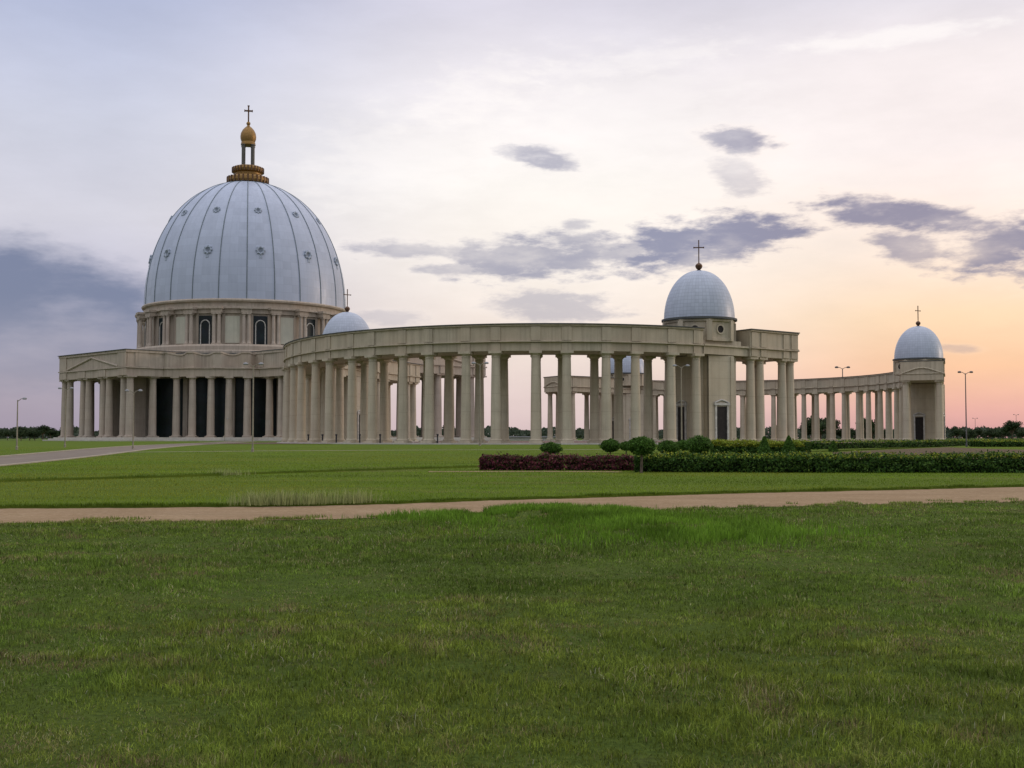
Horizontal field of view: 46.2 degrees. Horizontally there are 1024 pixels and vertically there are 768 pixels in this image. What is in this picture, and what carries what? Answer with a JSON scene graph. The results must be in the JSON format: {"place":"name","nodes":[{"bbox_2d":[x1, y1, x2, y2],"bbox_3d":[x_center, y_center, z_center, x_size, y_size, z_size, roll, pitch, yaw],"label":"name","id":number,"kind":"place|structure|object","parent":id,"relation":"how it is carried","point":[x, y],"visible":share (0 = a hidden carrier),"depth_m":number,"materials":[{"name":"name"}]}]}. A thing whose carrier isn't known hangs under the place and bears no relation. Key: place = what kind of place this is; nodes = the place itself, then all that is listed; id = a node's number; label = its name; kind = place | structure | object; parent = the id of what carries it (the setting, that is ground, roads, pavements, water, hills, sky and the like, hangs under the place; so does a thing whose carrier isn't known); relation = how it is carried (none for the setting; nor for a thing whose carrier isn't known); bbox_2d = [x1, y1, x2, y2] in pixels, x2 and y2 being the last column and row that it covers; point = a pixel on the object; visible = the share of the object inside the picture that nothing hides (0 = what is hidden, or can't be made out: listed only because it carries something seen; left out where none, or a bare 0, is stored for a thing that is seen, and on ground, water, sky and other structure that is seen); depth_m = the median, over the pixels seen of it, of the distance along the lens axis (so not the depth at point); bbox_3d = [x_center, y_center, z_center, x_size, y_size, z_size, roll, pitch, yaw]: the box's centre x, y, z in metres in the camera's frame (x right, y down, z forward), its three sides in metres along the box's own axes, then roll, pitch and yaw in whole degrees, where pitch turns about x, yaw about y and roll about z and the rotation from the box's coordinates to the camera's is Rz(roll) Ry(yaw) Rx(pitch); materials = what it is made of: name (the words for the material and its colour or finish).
{"place":"outdoors","nodes":[
{"label":"outdoors","id":0,"kind":"place"},
{"bbox_2d":[0,441,251,464],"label":"road","id":1,"kind":"structure","parent":0,"point":[44,456],"depth_m":104.47,"materials":[{"name":"grey asphalt"}]},
{"bbox_2d":[125,389,142,448],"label":"lamp post","id":2,"kind":"object","parent":1,"relation":"on","point":[127,390],"visible":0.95,"depth_m":129.91,"materials":[{"name":"grey metal"}]},
{"bbox_2d":[185,449,655,451],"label":"footpath","id":3,"kind":"structure","parent":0,"point":[337,450],"depth_m":120.07,"materials":[{"name":"concrete"}]},
{"bbox_2d":[0,438,1023,767],"bbox_3d":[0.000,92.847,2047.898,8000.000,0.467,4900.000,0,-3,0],"label":"ground","id":4,"kind":"structure","parent":0,"point":[654,758],"depth_m":9.51,"materials":[{"name":"green plant"}]},
{"bbox_2d":[1,429,10,439],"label":"tree","id":5,"kind":"object","parent":4,"relation":"on","point":[7,433],"visible":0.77,"depth_m":558.08,"materials":[{"name":"green plant"}]},
{"bbox_2d":[10,429,26,437],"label":"tree","id":6,"kind":"object","parent":4,"relation":"on","point":[20,433],"visible":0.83,"depth_m":512.20,"materials":[{"name":"green plant"}]},
{"bbox_2d":[18,426,28,439],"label":"tree","id":7,"kind":"object","parent":4,"relation":"on","point":[22,428],"visible":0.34,"depth_m":526.66,"materials":[{"name":"green plant"}]},
{"bbox_2d":[23,428,33,439],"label":"tree","id":8,"kind":"object","parent":4,"relation":"on","point":[29,431],"visible":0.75,"depth_m":534.85,"materials":[{"name":"green plant"}]},
{"bbox_2d":[28,430,41,439],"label":"tree","id":9,"kind":"object","parent":4,"relation":"on","point":[34,435],"visible":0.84,"depth_m":536.07,"materials":[{"name":"green plant"}]},
{"bbox_2d":[34,425,50,439],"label":"tree","id":10,"kind":"object","parent":4,"relation":"on","point":[41,429],"visible":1,"depth_m":471.27,"materials":[{"name":"green plant"}]},
{"bbox_2d":[44,427,57,437],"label":"tree","id":11,"kind":"object","parent":4,"relation":"on","point":[51,432],"visible":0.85,"depth_m":533.71,"materials":[{"name":"green plant"}]},
{"bbox_2d":[0,425,1023,438],"bbox_3d":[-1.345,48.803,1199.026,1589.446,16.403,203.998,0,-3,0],"label":"wood","id":12,"kind":"object","parent":4,"relation":"on","point":[514,431],"visible":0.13,"depth_m":1127.99,"materials":[{"name":"green plant"}]},
{"bbox_2d":[509,436,554,440],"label":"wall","id":13,"kind":"structure","parent":4,"relation":"on","point":[519,438],"depth_m":515.47,"materials":[{"name":"beige stone"}]},
{"bbox_2d":[306,500,997,560],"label":"tall grass","id":14,"kind":"structure","parent":4,"relation":"on","point":[616,516],"depth_m":21.86,"materials":[{"name":"green plant"}]},
{"bbox_2d":[850,428,865,436],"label":"tree","id":15,"kind":"object","parent":4,"relation":"on","point":[852,432],"visible":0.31,"depth_m":434.83,"materials":[{"name":"green plant"}]},
{"bbox_2d":[973,429,985,437],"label":"tree","id":16,"kind":"object","parent":4,"relation":"on","point":[979,431],"visible":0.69,"depth_m":341.36,"materials":[{"name":"green plant"}]},
{"bbox_2d":[982,429,997,438],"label":"tree","id":17,"kind":"object","parent":4,"relation":"on","point":[989,433],"visible":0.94,"depth_m":348.92,"materials":[{"name":"green plant"}]},
{"bbox_2d":[1013,429,1023,438],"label":"tree","id":18,"kind":"object","parent":4,"relation":"on","point":[1021,432],"visible":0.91,"depth_m":385.86,"materials":[{"name":"green plant"}]},
{"bbox_2d":[0,447,1023,508],"bbox_3d":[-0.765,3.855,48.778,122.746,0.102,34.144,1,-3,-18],"label":"lawn","id":19,"kind":"structure","parent":0,"point":[434,490],"depth_m":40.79,"materials":[{"name":"green plant"}]},
{"bbox_2d":[208,467,393,505],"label":"weeds","id":20,"kind":"object","parent":19,"relation":"on","point":[286,499],"visible":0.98,"depth_m":29.55,"materials":[{"name":"green plant"}]},
{"bbox_2d":[429,471,622,471],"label":"garden path","id":21,"kind":"structure","parent":19,"relation":"on","point":[526,471],"depth_m":57.16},
{"bbox_2d":[478,451,634,470],"bbox_3d":[2.297,3.851,59.827,8.078,1.061,1.802,0,-3,6],"label":"purple hedge","id":22,"kind":"object","parent":19,"relation":"on","point":[577,462],"visible":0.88,"depth_m":59.38,"materials":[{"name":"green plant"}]},
{"bbox_2d":[625,436,656,472],"bbox_3d":[5.963,3.268,55.331,1.485,1.783,1.470,0,-3,0],"label":"topiary ball tree","id":23,"kind":"object","parent":19,"relation":"on","point":[641,446],"visible":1,"depth_m":54.95,"materials":[{"name":"green plant"}]},
{"bbox_2d":[633,449,1023,472],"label":"green hedge","id":24,"kind":"object","parent":19,"relation":"on","point":[961,462],"visible":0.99,"depth_m":55.67,"materials":[{"name":"green plant"}]},
{"bbox_2d":[0,441,1023,481],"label":"lawn","id":25,"kind":"structure","parent":0,"point":[59,445],"depth_m":96.25,"materials":[{"name":"green plant"}]},
{"bbox_2d":[15,397,26,449],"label":"lamp post","id":26,"kind":"object","parent":25,"relation":"on","point":[23,398],"visible":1,"depth_m":124.87,"materials":[{"name":"grey metal"}]},
{"bbox_2d":[58,387,73,446],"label":"lamp post","id":27,"kind":"object","parent":25,"relation":"on","point":[65,414],"visible":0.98,"depth_m":144.92,"materials":[{"name":"grey metal"}]},
{"bbox_2d":[0,441,230,456],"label":"kerb","id":28,"kind":"structure","parent":25,"relation":"on","point":[89,448],"depth_m":123.66,"materials":[{"name":"concrete"}]},
{"bbox_2d":[0,441,255,465],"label":"kerb","id":29,"kind":"structure","parent":25,"relation":"on","point":[94,455],"depth_m":89.39,"materials":[{"name":"concrete"}]},
{"bbox_2d":[243,362,263,451],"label":"lamp post","id":30,"kind":"object","parent":25,"relation":"on","point":[253,366],"visible":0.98,"depth_m":111.96,"materials":[{"name":"grey metal"}]},
{"bbox_2d":[42,105,490,440],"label":"basilica","id":31,"kind":"structure","parent":25,"relation":"on","point":[244,264],"depth_m":391.47,"materials":[{"name":"stone"}]},
{"bbox_2d":[472,362,488,445],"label":"lamp post","id":32,"kind":"object","parent":25,"relation":"on","point":[480,402],"visible":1,"depth_m":164.99,"materials":[{"name":"grey metal"}]},
{"bbox_2d":[539,441,562,453],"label":"topiary ball tree","id":33,"kind":"object","parent":25,"relation":"on","point":[550,447],"visible":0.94,"depth_m":102.31,"materials":[{"name":"green plant"}]},
{"bbox_2d":[598,438,619,453],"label":"topiary ball tree","id":34,"kind":"object","parent":25,"relation":"on","point":[610,445],"visible":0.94,"depth_m":104.33,"materials":[{"name":"green plant"}]},
{"bbox_2d":[619,441,627,453],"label":"topiary ball tree","id":35,"kind":"object","parent":25,"relation":"on","point":[622,445],"visible":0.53,"depth_m":103.53,"materials":[{"name":"green plant"}]},
{"bbox_2d":[610,356,643,439],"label":"domed pavilion","id":36,"kind":"structure","parent":25,"relation":"on","point":[626,362],"depth_m":378.24,"materials":[{"name":"beige stone"}]},
{"bbox_2d":[612,417,613,438],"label":"door","id":37,"kind":"structure","parent":36,"relation":"in","point":[613,417],"depth_m":381.01,"materials":[{"name":"beige stone"}]},
{"bbox_2d":[629,418,630,438],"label":"door","id":38,"kind":"structure","parent":36,"relation":"in","point":[629,418],"depth_m":378.14,"materials":[{"name":"beige stone"}]},
{"bbox_2d":[656,439,679,453],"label":"topiary ball tree","id":39,"kind":"object","parent":25,"relation":"on","point":[670,446],"visible":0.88,"depth_m":97.33,"materials":[{"name":"green plant"}]},
{"bbox_2d":[673,364,689,438],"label":"lamp post","id":40,"kind":"object","parent":25,"relation":"on","point":[674,365],"visible":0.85,"depth_m":150.03,"materials":[{"name":"grey metal"}]},
{"bbox_2d":[677,439,687,450],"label":"topiary ball tree","id":41,"kind":"object","parent":25,"relation":"on","point":[681,443],"visible":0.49,"depth_m":107.35,"materials":[{"name":"green plant"}]},
{"bbox_2d":[685,435,713,453],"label":"topiary ball tree","id":42,"kind":"object","parent":25,"relation":"on","point":[699,443],"visible":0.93,"depth_m":99.24,"materials":[{"name":"green plant"}]},
{"bbox_2d":[710,438,811,453],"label":"yellow hedge","id":43,"kind":"object","parent":25,"relation":"on","point":[735,445],"visible":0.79,"depth_m":103.40,"materials":[{"name":"green plant"}]},
{"bbox_2d":[758,436,770,452],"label":"cone shrub","id":44,"kind":"object","parent":25,"relation":"on","point":[763,447],"visible":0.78,"depth_m":95.61,"materials":[{"name":"green plant"}]},
{"bbox_2d":[781,435,796,453],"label":"cone shrub","id":45,"kind":"object","parent":25,"relation":"on","point":[788,446],"visible":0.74,"depth_m":95.64,"materials":[{"name":"green plant"}]},
{"bbox_2d":[800,417,825,437],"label":"tree","id":46,"kind":"object","parent":25,"relation":"on","point":[810,425],"visible":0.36,"depth_m":413.48,"materials":[{"name":"green plant"}]},
{"bbox_2d":[807,415,836,438],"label":"tree","id":47,"kind":"object","parent":25,"relation":"on","point":[822,424],"visible":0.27,"depth_m":411.81,"materials":[{"name":"green plant"}]},
{"bbox_2d":[822,417,840,432],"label":"tree","id":48,"kind":"object","parent":25,"relation":"on","point":[837,426],"visible":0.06,"depth_m":421.94,"materials":[{"name":"green plant"}]},
{"bbox_2d":[855,418,874,432],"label":"tree","id":49,"kind":"object","parent":25,"relation":"on","point":[873,426],"visible":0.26,"depth_m":425.56,"materials":[{"name":"green plant"}]},
{"bbox_2d":[808,438,1023,449],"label":"hedge","id":50,"kind":"object","parent":25,"relation":"on","point":[841,444],"visible":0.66,"depth_m":132.25,"materials":[{"name":"green plant"}]},
{"bbox_2d":[948,427,963,438],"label":"tree","id":51,"kind":"object","parent":25,"relation":"on","point":[957,431],"visible":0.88,"depth_m":407.84,"materials":[{"name":"green plant"}]},
{"bbox_2d":[958,371,972,446],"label":"lamp post","id":52,"kind":"object","parent":25,"relation":"on","point":[966,444],"visible":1,"depth_m":149.99,"materials":[{"name":"grey metal"}]},
{"bbox_2d":[959,429,978,438],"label":"tree","id":53,"kind":"object","parent":25,"relation":"on","point":[972,434],"visible":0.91,"depth_m":337.89,"materials":[{"name":"green plant"}]},
{"bbox_2d":[993,427,1011,438],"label":"tree","id":54,"kind":"object","parent":25,"relation":"on","point":[1001,433],"visible":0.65,"depth_m":415.74,"materials":[{"name":"green plant"}]},
{"bbox_2d":[1001,420,1022,438],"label":"tree","id":55,"kind":"object","parent":25,"relation":"on","point":[1010,426],"visible":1,"depth_m":368.48,"materials":[{"name":"green plant"}]},
{"bbox_2d":[0,487,1023,522],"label":"path","id":56,"kind":"structure","parent":0,"point":[35,515],"depth_m":30.26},
{"bbox_2d":[70,496,1018,521],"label":"path weeds","id":57,"kind":"object","parent":56,"relation":"on","point":[306,516],"visible":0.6,"depth_m":28.38,"materials":[{"name":"green plant"}]},
{"bbox_2d":[0,0,1023,437],"label":"sky","id":58,"kind":"structure","parent":0,"point":[844,168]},
{"bbox_2d":[209,441,883,443],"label":"plaza","id":59,"kind":"structure","parent":0,"point":[438,442],"depth_m":259.48,"materials":[{"name":"grey concrete"}]},
{"bbox_2d":[323,289,368,440],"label":"domed pavilion","id":60,"kind":"structure","parent":59,"relation":"on","point":[347,320],"depth_m":273.62,"materials":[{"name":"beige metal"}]},
{"bbox_2d":[357,410,359,440],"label":"door","id":61,"kind":"structure","parent":60,"relation":"in","point":[358,416],"depth_m":273.36,"materials":[{"name":"beige stone"}]},
{"bbox_2d":[277,323,799,444],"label":"colonnade","id":62,"kind":"object","parent":59,"relation":"on","point":[317,369],"visible":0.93,"depth_m":201.83,"materials":[{"name":"stone"}]},
{"bbox_2d":[661,240,740,440],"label":"domed pavilion","id":63,"kind":"structure","parent":59,"relation":"on","point":[698,297],"depth_m":203.07,"materials":[{"name":"stone"}]},
{"bbox_2d":[676,400,686,440],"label":"door","id":64,"kind":"structure","parent":63,"relation":"in","point":[678,409],"depth_m":204.56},
{"bbox_2d":[714,399,729,440],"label":"door","id":65,"kind":"structure","parent":63,"relation":"in","point":[721,413],"depth_m":202.11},
{"bbox_2d":[543,360,944,441],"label":"colonnade","id":66,"kind":"object","parent":59,"relation":"on","point":[921,372],"visible":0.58,"depth_m":363.71,"materials":[{"name":"stone"}]},
{"bbox_2d":[892,306,945,439],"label":"domed pavilion","id":67,"kind":"structure","parent":59,"relation":"on","point":[917,343],"depth_m":307.48,"materials":[{"name":"beige stone"}]},
{"bbox_2d":[913,412,925,439],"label":"door","id":68,"kind":"structure","parent":67,"relation":"in","point":[919,422],"depth_m":307.20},
{"bbox_2d":[943,412,944,438],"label":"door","id":69,"kind":"structure","parent":67,"relation":"in","point":[943,412],"depth_m":309.53,"materials":[{"name":"beige stone"}]},
{"bbox_2d":[833,447,1023,458],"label":"flower bed soil","id":70,"kind":"structure","parent":0,"point":[937,450],"depth_m":119.24,"materials":[{"name":"brown soil"}]},
{"bbox_2d":[828,440,838,451],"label":"cone shrub","id":71,"kind":"object","parent":70,"relation":"on","point":[833,447],"visible":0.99,"depth_m":109.66,"materials":[{"name":"green plant"}]},
{"bbox_2d":[969,438,1023,446],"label":"trimmed hedge","id":72,"kind":"object","parent":70,"relation":"on","point":[995,443],"visible":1,"depth_m":149.55,"materials":[{"name":"green plant"}]}
]}

